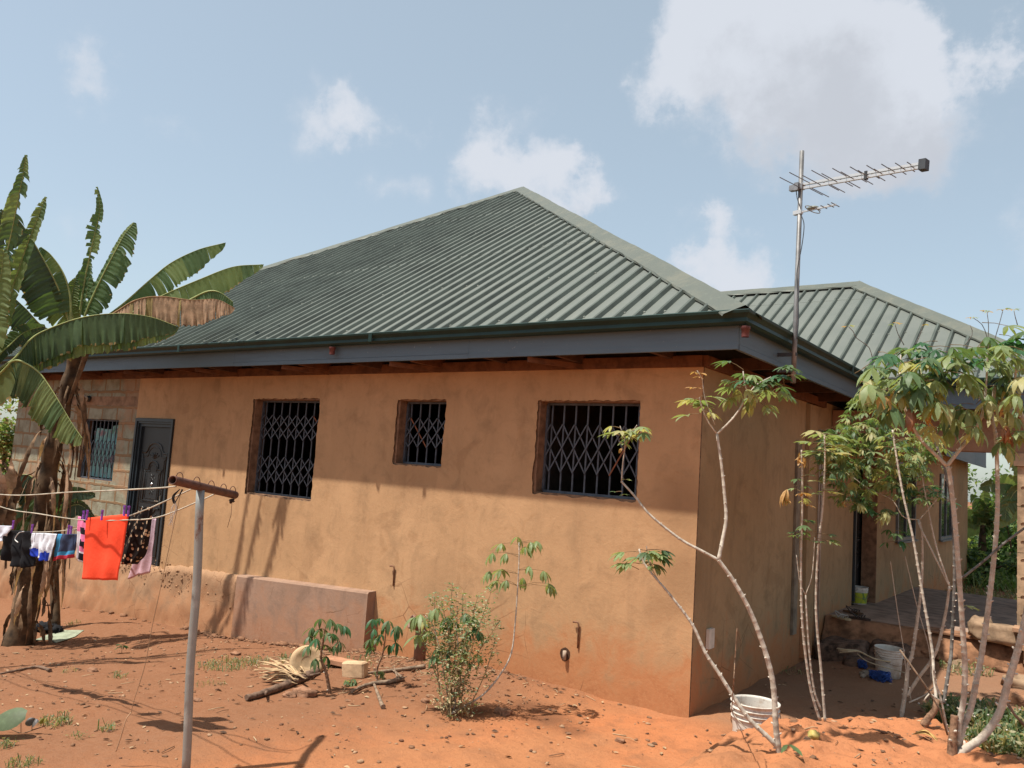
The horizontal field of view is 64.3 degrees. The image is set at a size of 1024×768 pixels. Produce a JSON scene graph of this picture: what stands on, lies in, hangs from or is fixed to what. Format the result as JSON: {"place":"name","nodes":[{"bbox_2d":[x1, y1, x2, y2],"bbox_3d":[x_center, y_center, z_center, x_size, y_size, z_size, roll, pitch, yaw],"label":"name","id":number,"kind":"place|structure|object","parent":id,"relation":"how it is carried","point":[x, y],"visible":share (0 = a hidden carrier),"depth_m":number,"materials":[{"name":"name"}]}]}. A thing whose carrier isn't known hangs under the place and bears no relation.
{"place":"outdoors","nodes":[
{"label":"outdoors","id":0,"kind":"place"},
{"bbox_2d":[0,453,1023,767],"bbox_3d":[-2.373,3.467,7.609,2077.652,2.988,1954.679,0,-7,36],"label":"ground","id":1,"kind":"structure","parent":0,"point":[686,743],"depth_m":6.42,"materials":[{"name":"soil"}]},
{"bbox_2d":[0,417,14,474],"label":"tree","id":2,"kind":"object","parent":1,"relation":"on","point":[7,438],"visible":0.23,"depth_m":15.37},
{"bbox_2d":[0,737,18,749],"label":"weeds","id":3,"kind":"object","parent":1,"relation":"on","point":[7,742],"visible":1,"depth_m":5.52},
{"bbox_2d":[0,397,18,461],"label":"tree","id":4,"kind":"object","parent":1,"relation":"on","point":[8,407],"visible":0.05,"depth_m":16.52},
{"bbox_2d":[0,707,46,732],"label":"creeping plant","id":5,"kind":"object","parent":1,"relation":"on","point":[10,719],"visible":1,"depth_m":5.73,"materials":[{"name":"green plant"}]},
{"bbox_2d":[4,753,43,767],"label":"weeds","id":6,"kind":"object","parent":1,"relation":"on","point":[19,761],"visible":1,"depth_m":5.14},
{"bbox_2d":[0,665,51,674],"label":"branch","id":7,"kind":"object","parent":1,"relation":"on","point":[35,667],"visible":1,"depth_m":8.41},
{"bbox_2d":[0,474,95,625],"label":"banana sucker","id":8,"kind":"object","parent":1,"relation":"on","point":[80,506],"visible":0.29,"depth_m":11.30,"materials":[{"name":"plant"}]},
{"bbox_2d":[37,710,75,727],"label":"weeds","id":9,"kind":"object","parent":1,"relation":"on","point":[63,717],"visible":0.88,"depth_m":6.07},
{"bbox_2d":[36,630,83,642],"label":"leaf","id":10,"kind":"object","parent":1,"relation":"on","point":[63,635],"visible":0.7,"depth_m":10.79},
{"bbox_2d":[36,621,63,633],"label":"black clothes","id":11,"kind":"object","parent":10,"relation":"on","point":[56,628],"visible":0.59,"depth_m":11.04,"materials":[{"name":"fabric"}]},
{"bbox_2d":[64,730,91,738],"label":"weeds","id":12,"kind":"object","parent":1,"relation":"on","point":[78,734],"visible":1,"depth_m":5.76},
{"bbox_2d":[0,155,178,529],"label":"banana plant","id":13,"kind":"object","parent":1,"relation":"on","point":[22,378],"visible":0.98,"depth_m":8.96,"materials":[{"name":"plant"}]},
{"bbox_2d":[33,489,191,532],"bbox_3d":[-4.186,1.049,7.074,5.348,0.655,0.180,-1,-8,40],"label":"clothesline","id":14,"kind":"object","parent":13,"relation":"attached to","point":[129,515],"visible":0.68,"depth_m":5.57,"materials":[{"name":"fabric"}]},
{"bbox_2d":[0,526,11,540],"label":"white garment","id":15,"kind":"object","parent":14,"relation":"hanging from","point":[5,530],"visible":0.99,"depth_m":7.30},
{"bbox_2d":[0,530,35,567],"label":"black shorts","id":16,"kind":"object","parent":14,"relation":"hanging from","point":[14,552],"visible":0.97,"depth_m":7.18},
{"bbox_2d":[30,533,43,557],"bbox_3d":[-4.046,1.369,6.938,0.271,0.215,0.032,0,-7,36],"label":"sock","id":17,"kind":"object","parent":14,"relation":"hanging from","point":[36,541],"visible":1,"depth_m":6.94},
{"bbox_2d":[39,533,56,560],"bbox_3d":[-3.858,1.361,6.776,0.240,0.246,0.032,0,-7,36],"label":"sock","id":18,"kind":"object","parent":14,"relation":"hanging from","point":[48,542],"visible":1,"depth_m":6.77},
{"bbox_2d":[53,534,76,560],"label":"navy shorts","id":19,"kind":"object","parent":14,"relation":"hanging from","point":[65,547],"visible":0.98,"depth_m":6.64,"materials":[{"name":"fabric"}]},
{"bbox_2d":[76,517,85,561],"bbox_3d":[-3.325,1.209,6.313,0.165,0.352,0.046,0,-7,36],"label":"striped towel","id":20,"kind":"object","parent":14,"relation":"hanging from","point":[81,525],"visible":0.64,"depth_m":6.31,"materials":[{"name":"pink fabric"}]},
{"bbox_2d":[121,506,152,564],"bbox_3d":[-2.727,1.104,5.951,0.451,0.458,0.115,-2,-8,43],"label":"printed dress","id":21,"kind":"object","parent":14,"relation":"hanging from","point":[137,538],"visible":0.92,"depth_m":5.89,"materials":[{"name":"fabric"}]},
{"bbox_2d":[128,517,155,578],"bbox_3d":[-2.781,1.237,6.138,0.293,0.499,0.032,0,-7,36],"label":"pink cloth","id":22,"kind":"object","parent":14,"relation":"hanging from","point":[142,566],"visible":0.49,"depth_m":6.09,"materials":[{"name":"fabric"}]},
{"bbox_2d":[87,667,97,671],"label":"stone","id":23,"kind":"object","parent":1,"relation":"on","point":[92,669],"visible":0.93,"depth_m":8.14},
{"bbox_2d":[97,717,118,731],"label":"weeds","id":24,"kind":"object","parent":1,"relation":"on","point":[111,727],"visible":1,"depth_m":5.95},
{"bbox_2d":[112,670,128,678],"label":"weeds","id":25,"kind":"object","parent":1,"relation":"on","point":[115,672],"visible":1,"depth_m":7.84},
{"bbox_2d":[1,187,263,646],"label":"banana plant","id":26,"kind":"object","parent":1,"relation":"on","point":[55,297],"visible":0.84,"depth_m":10.30,"materials":[{"name":"plant"}]},
{"bbox_2d":[168,472,238,767],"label":"clothes pole","id":27,"kind":"object","parent":1,"relation":"on","point":[201,488],"visible":1,"depth_m":5.16,"materials":[{"name":"metal"}]},
{"bbox_2d":[0,486,176,495],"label":"clothesline","id":28,"kind":"object","parent":27,"relation":"attached to","point":[92,491],"visible":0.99,"depth_m":5.75,"materials":[{"name":"fabric"}]},
{"bbox_2d":[0,494,214,520],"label":"clothesline","id":29,"kind":"object","parent":27,"relation":"attached to","point":[110,520],"visible":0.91,"depth_m":5.78,"materials":[{"name":"fabric"}]},
{"bbox_2d":[82,514,128,579],"bbox_3d":[-2.963,1.187,5.918,0.596,0.533,0.038,0,-7,36],"label":"orange cloth","id":30,"kind":"object","parent":29,"relation":"hanging from","point":[104,541],"visible":1,"depth_m":5.92,"materials":[{"name":"fabric"}]},
{"bbox_2d":[131,494,180,711],"bbox_3d":[-2.223,1.364,5.080,0.012,1.437,0.426,9,-8,-42],"label":"hanging cord","id":31,"kind":"object","parent":27,"relation":"hanging from","point":[157,602],"visible":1,"depth_m":5.06,"materials":[{"name":"fabric"}]},
{"bbox_2d":[115,712,130,751],"bbox_3d":[-2.461,2.203,5.150,0.082,0.251,0.017,3,-6,12],"label":"hanging cord","id":32,"kind":"object","parent":31,"relation":"hanging from","point":[122,732],"visible":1,"depth_m":5.15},
{"bbox_2d":[172,489,182,503],"bbox_3d":[-2.045,0.687,4.976,0.074,0.095,0.013,2,-6,14],"label":"cord loop","id":33,"kind":"object","parent":27,"relation":"attached to","point":[173,497],"visible":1,"depth_m":4.98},
{"bbox_2d":[168,503,176,528],"bbox_3d":[-2.080,0.806,4.991,0.048,0.161,0.018,3,-6,9],"label":"string tassel","id":34,"kind":"object","parent":33,"relation":"hanging from","point":[170,519],"visible":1,"depth_m":4.99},
{"bbox_2d":[197,654,270,671],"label":"weeds","id":35,"kind":"object","parent":1,"relation":"on","point":[211,666],"visible":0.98,"depth_m":8.32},
{"bbox_2d":[258,657,306,683],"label":"dry husks","id":36,"kind":"object","parent":1,"relation":"on","point":[291,671],"visible":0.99,"depth_m":7.45},
{"bbox_2d":[244,667,320,700],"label":"branch","id":37,"kind":"object","parent":1,"relation":"on","point":[288,683],"visible":0.93,"depth_m":7.20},
{"bbox_2d":[278,651,291,662],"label":"weeds","id":38,"kind":"object","parent":1,"relation":"on","point":[284,657],"visible":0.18,"depth_m":8.48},
{"bbox_2d":[282,691,296,697],"bbox_3d":[-1.904,2.669,6.982,0.145,0.061,0.088,0,-7,36],"label":"stone","id":39,"kind":"object","parent":1,"relation":"on","point":[289,694],"visible":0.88,"depth_m":6.96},
{"bbox_2d":[292,686,319,697],"bbox_3d":[-1.786,2.683,7.059,0.265,0.107,0.162,0,-7,36],"label":"stone","id":40,"kind":"object","parent":1,"relation":"on","point":[303,691],"visible":0.78,"depth_m":7.01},
{"bbox_2d":[289,645,322,672],"bbox_3d":[-1.953,2.657,7.751,0.330,0.308,0.156,6,-6,-22],"label":"basin","id":41,"kind":"object","parent":1,"relation":"on","point":[297,660],"visible":0.62,"depth_m":7.74,"materials":[{"name":"plastic"}]},
{"bbox_2d":[300,619,350,693],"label":"cassava plant","id":42,"kind":"object","parent":1,"relation":"on","point":[344,630],"visible":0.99,"depth_m":7.13,"materials":[{"name":"green plant"}]},
{"bbox_2d":[323,655,356,666],"bbox_3d":[-1.659,2.725,7.973,0.542,0.070,0.160,0,-7,36],"label":"plank","id":43,"kind":"object","parent":1,"relation":"on","point":[336,661],"visible":0.43,"depth_m":7.96,"materials":[{"name":"wood"}]},
{"bbox_2d":[343,678,357,686],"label":"seedling","id":44,"kind":"object","parent":1,"relation":"on","point":[355,683],"visible":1,"depth_m":7.37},
{"bbox_2d":[330,654,374,667],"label":"weeds","id":45,"kind":"object","parent":1,"relation":"on","point":[359,659],"visible":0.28,"depth_m":8.24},
{"bbox_2d":[342,660,367,678],"bbox_3d":[-1.474,2.682,7.640,0.253,0.175,0.100,1,-6,22],"label":"broken block","id":46,"kind":"object","parent":1,"relation":"on","point":[355,669],"depth_m":7.59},
{"bbox_2d":[351,665,406,692],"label":"branch","id":47,"kind":"object","parent":1,"relation":"on","point":[393,680],"visible":1,"depth_m":7.32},
{"bbox_2d":[373,683,385,708],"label":"branch","id":48,"kind":"object","parent":1,"relation":"on","point":[382,705],"visible":1,"depth_m":6.83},
{"bbox_2d":[374,670,384,679],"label":"seedling","id":49,"kind":"object","parent":1,"relation":"on","point":[381,674],"visible":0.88,"depth_m":7.48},
{"bbox_2d":[364,618,402,680],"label":"cassava plant","id":50,"kind":"object","parent":1,"relation":"on","point":[397,631],"visible":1,"depth_m":7.32,"materials":[{"name":"green plant"}]},
{"bbox_2d":[368,664,425,673],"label":"branch","id":51,"kind":"object","parent":1,"relation":"on","point":[422,666],"visible":0.77,"depth_m":7.87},
{"bbox_2d":[407,615,426,660],"bbox_3d":[-0.967,2.606,8.276,0.207,0.508,0.139,6,-6,-21],"label":"drain pipe","id":52,"kind":"object","parent":1,"relation":"on","point":[418,654],"visible":0.23,"depth_m":8.23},
{"bbox_2d":[403,608,449,711],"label":"cassava plant","id":53,"kind":"object","parent":1,"relation":"on","point":[417,622],"visible":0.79,"depth_m":6.59,"materials":[{"name":"green plant"}]},
{"bbox_2d":[424,613,483,711],"bbox_3d":[-0.482,2.283,6.694,0.517,0.824,0.320,5,-6,-13],"label":"cassava plant","id":54,"kind":"object","parent":1,"relation":"on","point":[473,630],"visible":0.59,"depth_m":6.66,"materials":[{"name":"green plant"}]},
{"bbox_2d":[412,580,504,719],"bbox_3d":[-0.467,2.146,6.637,0.758,1.060,0.541,3,-6,12],"label":"weed bush","id":55,"kind":"object","parent":1,"relation":"on","point":[453,682],"visible":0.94,"depth_m":6.58,"materials":[{"name":"plant"}]},
{"bbox_2d":[494,707,512,716],"bbox_3d":[-0.080,2.679,6.644,0.174,0.074,0.104,0,-7,36],"label":"stone","id":56,"kind":"object","parent":1,"relation":"on","point":[501,711],"visible":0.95,"depth_m":6.60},
{"bbox_2d":[0,624,1007,767],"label":"leaf litter","id":57,"kind":"object","parent":1,"relation":"on","point":[494,730],"visible":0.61,"depth_m":7.25,"materials":[{"name":"plant"}]},
{"bbox_2d":[451,537,558,713],"bbox_3d":[-0.078,2.001,6.733,0.894,1.463,0.300,4,-6,-3],"label":"cassava plant","id":58,"kind":"object","parent":1,"relation":"on","point":[550,589],"visible":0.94,"depth_m":6.72,"materials":[{"name":"green plant"}]},
{"bbox_2d":[0,186,1023,717],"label":"house","id":59,"kind":"structure","parent":1,"relation":"on","point":[396,424],"depth_m":9.32,"materials":[{"name":"paint"}]},
{"bbox_2d":[80,419,118,480],"bbox_3d":[-6.671,1.078,13.357,1.150,0.980,0.178,0,-7,36],"label":"window","id":60,"kind":"structure","parent":59,"relation":"in","point":[103,451],"depth_m":13.37,"materials":[{"name":"glass"}]},
{"bbox_2d":[125,418,174,565],"bbox_3d":[-5.424,1.595,12.220,1.040,2.147,0.150,0,-7,36],"label":"door","id":61,"kind":"structure","parent":59,"relation":"in","point":[153,438],"depth_m":12.28,"materials":[{"name":"metal"}]},
{"bbox_2d":[254,401,319,498],"bbox_3d":[-2.883,0.836,10.586,1.300,1.240,0.039,0,-7,36],"label":"window","id":62,"kind":"structure","parent":59,"relation":"in","point":[258,468],"depth_m":10.65,"materials":[{"name":"grey metal"}]},
{"bbox_2d":[403,402,446,465],"bbox_3d":[-0.949,0.558,9.202,0.700,0.715,0.039,0,-7,36],"label":"window grille","id":63,"kind":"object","parent":59,"relation":"in","point":[407,431],"depth_m":9.26,"materials":[{"name":"grey metal"}]},
{"bbox_2d":[542,403,639,499],"bbox_3d":[0.782,0.635,7.913,1.115,0.900,0.039,0,-7,36],"label":"window grille","id":64,"kind":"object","parent":59,"relation":"in","point":[546,449],"depth_m":7.95,"materials":[{"name":"grey metal"}]},
{"bbox_2d":[832,610,850,620],"bbox_3d":[4.010,2.813,9.902,0.098,0.081,0.275,7,-6,-25],"label":"sandal","id":65,"kind":"object","parent":59,"relation":"on","point":[841,616],"visible":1,"depth_m":9.87},
{"bbox_2d":[776,150,929,382],"bbox_3d":[2.750,-1.091,6.848,1.223,2.119,0.697,-9,-14,65],"label":"tv aerial","id":66,"kind":"object","parent":59,"relation":"attached to","point":[921,165],"visible":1,"depth_m":7.19,"materials":[{"name":"metal"}]},
{"bbox_2d":[843,605,863,614],"bbox_3d":[4.362,2.888,10.409,0.098,0.081,0.275,8,-7,-36],"label":"sandal","id":67,"kind":"object","parent":59,"relation":"on","point":[854,611],"visible":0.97,"depth_m":10.38},
{"bbox_2d":[851,462,866,601],"bbox_3d":[5.071,2.103,11.817,0.150,1.940,1.260,0,-7,36],"label":"door","id":68,"kind":"structure","parent":59,"relation":"in","point":[857,517],"depth_m":11.60,"materials":[{"name":"metal"}]},
{"bbox_2d":[848,611,870,620],"bbox_3d":[4.242,2.834,9.956,0.274,0.081,0.104,0,-7,36],"label":"sandal","id":69,"kind":"object","parent":59,"relation":"on","point":[858,617],"visible":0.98,"depth_m":9.92},
{"bbox_2d":[851,585,868,604],"bbox_3d":[4.825,2.942,11.338,0.275,0.236,0.278,0,-7,36],"label":"bucket","id":70,"kind":"object","parent":59,"relation":"on","point":[861,594],"visible":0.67,"depth_m":11.24,"materials":[{"name":"plastic"}]},
{"bbox_2d":[895,462,918,543],"bbox_3d":[6.425,1.931,13.235,0.100,1.270,1.500,0,-7,36],"label":"window","id":71,"kind":"structure","parent":59,"relation":"in","point":[902,524],"depth_m":13.17,"materials":[{"name":"clear glass"}]},
{"bbox_2d":[939,474,953,541],"bbox_3d":[8.759,2.493,16.398,0.100,1.310,1.560,0,-7,36],"label":"window","id":72,"kind":"structure","parent":59,"relation":"in","point":[945,524],"depth_m":16.29,"materials":[{"name":"clear glass"}]},
{"bbox_2d":[968,615,992,634],"bbox_3d":[5.218,2.706,9.059,0.267,0.256,0.235,0,-7,36],"label":"stone","id":73,"kind":"object","parent":59,"relation":"on","point":[974,618],"visible":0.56,"depth_m":9.03,"materials":[{"name":"stone"}]},
{"bbox_2d":[968,620,1017,646],"bbox_3d":[5.342,2.740,8.965,0.579,0.229,0.282,0,-7,36],"label":"stone","id":74,"kind":"object","parent":59,"relation":"on","point":[1003,634],"visible":0.66,"depth_m":8.87,"materials":[{"name":"stone"}]},
{"bbox_3d":[5.632,2.893,8.641,0.430,0.180,0.280,0,-7,36],"label":"coping block","id":75,"kind":"object","parent":59,"relation":"on","visible":0},
{"bbox_2d":[1012,625,1023,643],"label":"coping block","id":76,"kind":"structure","parent":75,"relation":"on","point":[1015,629],"depth_m":8.71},
{"bbox_2d":[615,737,625,742],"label":"stone","id":77,"kind":"object","parent":1,"relation":"on","point":[618,739],"visible":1,"depth_m":6.13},
{"bbox_2d":[598,361,805,755],"bbox_3d":[1.025,0.913,4.538,1.165,2.109,0.437,3,-6,7],"label":"cassava plant","id":78,"kind":"object","parent":1,"relation":"on","point":[663,557],"visible":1,"depth_m":4.52,"materials":[{"name":"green plant"}]},
{"bbox_2d":[730,629,736,719],"bbox_3d":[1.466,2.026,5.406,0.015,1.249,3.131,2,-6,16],"label":"dead shoot","id":79,"kind":"object","parent":1,"relation":"on","point":[734,674],"visible":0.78,"depth_m":4.15,"materials":[{"name":"brown plant"}]},
{"bbox_2d":[730,694,780,731],"bbox_3d":[1.628,2.329,5.459,0.335,0.386,0.338,0,-7,36],"label":"bucket","id":80,"kind":"object","parent":1,"relation":"on","point":[758,709],"visible":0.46,"depth_m":5.42,"materials":[{"name":"plastic"}]},
{"bbox_2d":[780,665,815,674],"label":"weeds","id":81,"kind":"object","parent":1,"relation":"on","point":[794,670],"visible":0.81,"depth_m":8.76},
{"bbox_2d":[807,730,819,739],"bbox_3d":[1.695,1.980,4.580,0.074,0.061,0.064,0,-7,36],"label":"fruit peel","id":82,"kind":"object","parent":1,"relation":"on","point":[814,734],"visible":0.81,"depth_m":4.57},
{"bbox_2d":[779,430,858,721],"bbox_3d":[1.846,1.169,4.929,0.410,1.762,0.424,0,-7,36],"label":"cassava plant","id":83,"kind":"object","parent":1,"relation":"on","point":[784,497],"visible":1,"depth_m":5.00,"materials":[{"name":"green plant"}]},
{"bbox_2d":[859,668,870,677],"bbox_3d":[3.736,3.056,8.601,0.128,0.070,0.244,1,-6,24],"label":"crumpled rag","id":84,"kind":"object","parent":1,"relation":"on","point":[863,673],"visible":0.88,"depth_m":8.54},
{"bbox_2d":[837,648,904,672],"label":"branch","id":85,"kind":"object","parent":1,"relation":"on","point":[846,650],"visible":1,"depth_m":8.46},
{"bbox_2d":[868,669,892,682],"bbox_3d":[3.815,3.023,8.430,0.233,0.113,0.137,0,-7,36],"label":"blue twine","id":86,"kind":"object","parent":1,"relation":"on","point":[880,675],"visible":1,"depth_m":8.40,"materials":[{"name":"plastic"}]},
{"bbox_2d":[807,387,961,716],"bbox_3d":[3.314,1.486,7.241,1.644,2.948,1.185,4,-6,-3],"label":"cassava plant","id":87,"kind":"object","parent":1,"relation":"on","point":[848,469],"visible":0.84,"depth_m":7.14,"materials":[{"name":"green plant"}]},
{"bbox_2d":[874,644,904,678],"bbox_3d":[3.977,2.931,8.578,0.304,0.305,0.307,0,-7,36],"label":"bucket","id":88,"kind":"object","parent":1,"relation":"on","point":[893,655],"visible":0.77,"depth_m":8.49,"materials":[{"name":"plastic"}]},
{"bbox_2d":[873,410,963,732],"bbox_3d":[2.875,1.294,5.799,0.576,2.243,0.390,-5,-11,57],"label":"cassava plant","id":89,"kind":"object","parent":1,"relation":"on","point":[926,720],"visible":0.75,"depth_m":5.74,"materials":[{"name":"green plant"}]},
{"bbox_2d":[899,650,947,734],"bbox_3d":[2.378,1.780,4.697,0.318,0.473,0.016,5,-6,-9],"label":"dry stick","id":90,"kind":"object","parent":1,"relation":"on","point":[922,681],"visible":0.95,"depth_m":4.70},
{"bbox_2d":[912,730,937,740],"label":"dry leaf","id":91,"kind":"object","parent":1,"relation":"on","point":[926,732],"visible":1,"depth_m":4.94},
{"bbox_2d":[842,308,1023,755],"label":"cassava plant","id":92,"kind":"object","parent":1,"relation":"on","point":[909,391],"visible":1,"depth_m":4.53,"materials":[{"name":"green plant"}]},
{"bbox_2d":[934,650,956,662],"bbox_3d":[4.902,3.086,9.179,0.275,0.182,0.252,0,-7,36],"label":"clod","id":93,"kind":"object","parent":1,"relation":"on","point":[943,656],"visible":0.49,"depth_m":9.12,"materials":[{"name":"soil"}]},
{"bbox_2d":[947,659,961,669],"bbox_3d":[4.870,3.078,8.895,0.209,0.136,0.172,0,-7,36],"label":"clod","id":94,"kind":"object","parent":1,"relation":"on","point":[956,661],"visible":0.4,"depth_m":8.86,"materials":[{"name":"soil"}]},
{"bbox_2d":[935,658,994,676],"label":"weeds","id":95,"kind":"object","parent":1,"relation":"on","point":[953,665],"visible":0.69,"depth_m":8.70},
{"bbox_2d":[917,692,1023,733],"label":"flowering weeds","id":96,"kind":"object","parent":1,"relation":"on","point":[983,711],"visible":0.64,"depth_m":7.06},
{"bbox_2d":[947,584,1016,599],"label":"undergrowth","id":97,"kind":"object","parent":1,"relation":"on","point":[981,591],"visible":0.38,"depth_m":16.69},
{"bbox_2d":[967,524,1000,549],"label":"bush","id":98,"kind":"object","parent":1,"relation":"on","point":[969,539],"visible":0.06,"depth_m":23.27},
{"bbox_2d":[967,464,1001,545],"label":"bush","id":99,"kind":"object","parent":1,"relation":"on","point":[976,482],"visible":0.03,"depth_m":24.10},
{"bbox_2d":[949,719,1023,757],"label":"flowering weeds","id":100,"kind":"object","parent":1,"relation":"on","point":[1004,740],"visible":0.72,"depth_m":6.31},
{"bbox_2d":[967,550,1011,581],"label":"bush","id":101,"kind":"object","parent":1,"relation":"on","point":[998,558],"visible":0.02,"depth_m":20.17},
{"bbox_2d":[967,491,1012,567],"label":"banana plant","id":102,"kind":"object","parent":1,"relation":"on","point":[978,515],"visible":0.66,"depth_m":19.88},
{"bbox_2d":[963,566,1016,592],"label":"undergrowth","id":103,"kind":"object","parent":1,"relation":"on","point":[1007,580],"visible":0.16,"depth_m":18.19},
{"bbox_2d":[967,540,1016,585],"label":"bush","id":104,"kind":"object","parent":1,"relation":"on","point":[973,553],"visible":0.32,"depth_m":18.69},
{"bbox_2d":[971,464,1016,577],"bbox_3d":[13.089,3.460,19.777,3.983,2.969,3.319,0,-7,36],"label":"bush","id":105,"kind":"object","parent":1,"relation":"on","point":[993,498],"visible":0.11,"depth_m":20.88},
{"bbox_2d":[972,501,1016,576],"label":"bush","id":106,"kind":"object","parent":1,"relation":"on","point":[1010,544],"visible":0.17,"depth_m":19.77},
{"bbox_2d":[992,666,1007,672],"bbox_3d":[5.269,3.090,8.767,0.182,0.095,0.129,0,-7,36],"label":"clod","id":107,"kind":"object","parent":1,"relation":"on","point":[1000,669],"visible":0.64,"depth_m":8.74,"materials":[{"name":"soil"}]},
{"bbox_2d":[980,453,1023,527],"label":"banana plant","id":108,"kind":"object","parent":1,"relation":"on","point":[1008,503],"visible":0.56,"depth_m":17.34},
{"bbox_2d":[1000,674,1023,689],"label":"clod","id":109,"kind":"object","parent":1,"relation":"on","point":[1018,681],"visible":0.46,"depth_m":8.15,"materials":[{"name":"soil"}]},
{"bbox_2d":[1007,702,1023,725],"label":"dry stick","id":110,"kind":"object","parent":1,"relation":"on","point":[1015,715],"visible":0.74,"depth_m":4.69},
{"bbox_2d":[1008,691,1023,706],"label":"clod","id":111,"kind":"object","parent":1,"relation":"on","point":[1016,698],"visible":0.6,"depth_m":7.69,"materials":[{"name":"soil"}]},
{"bbox_2d":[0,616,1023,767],"bbox_3d":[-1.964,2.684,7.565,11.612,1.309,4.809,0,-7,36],"label":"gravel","id":112,"kind":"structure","parent":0,"point":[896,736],"depth_m":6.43,"materials":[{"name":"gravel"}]},
{"bbox_2d":[0,0,1023,501],"label":"sky","id":113,"kind":"structure","parent":0,"point":[272,131],"materials":[{"name":"blue"}]},
{"bbox_2d":[857,659,867,668],"bbox_3d":[3.806,3.040,8.839,0.113,0.104,0.062,0,-7,36],"label":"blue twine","id":114,"kind":"object","parent":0,"point":[863,664],"visible":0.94,"depth_m":8.82,"materials":[{"name":"plastic"}]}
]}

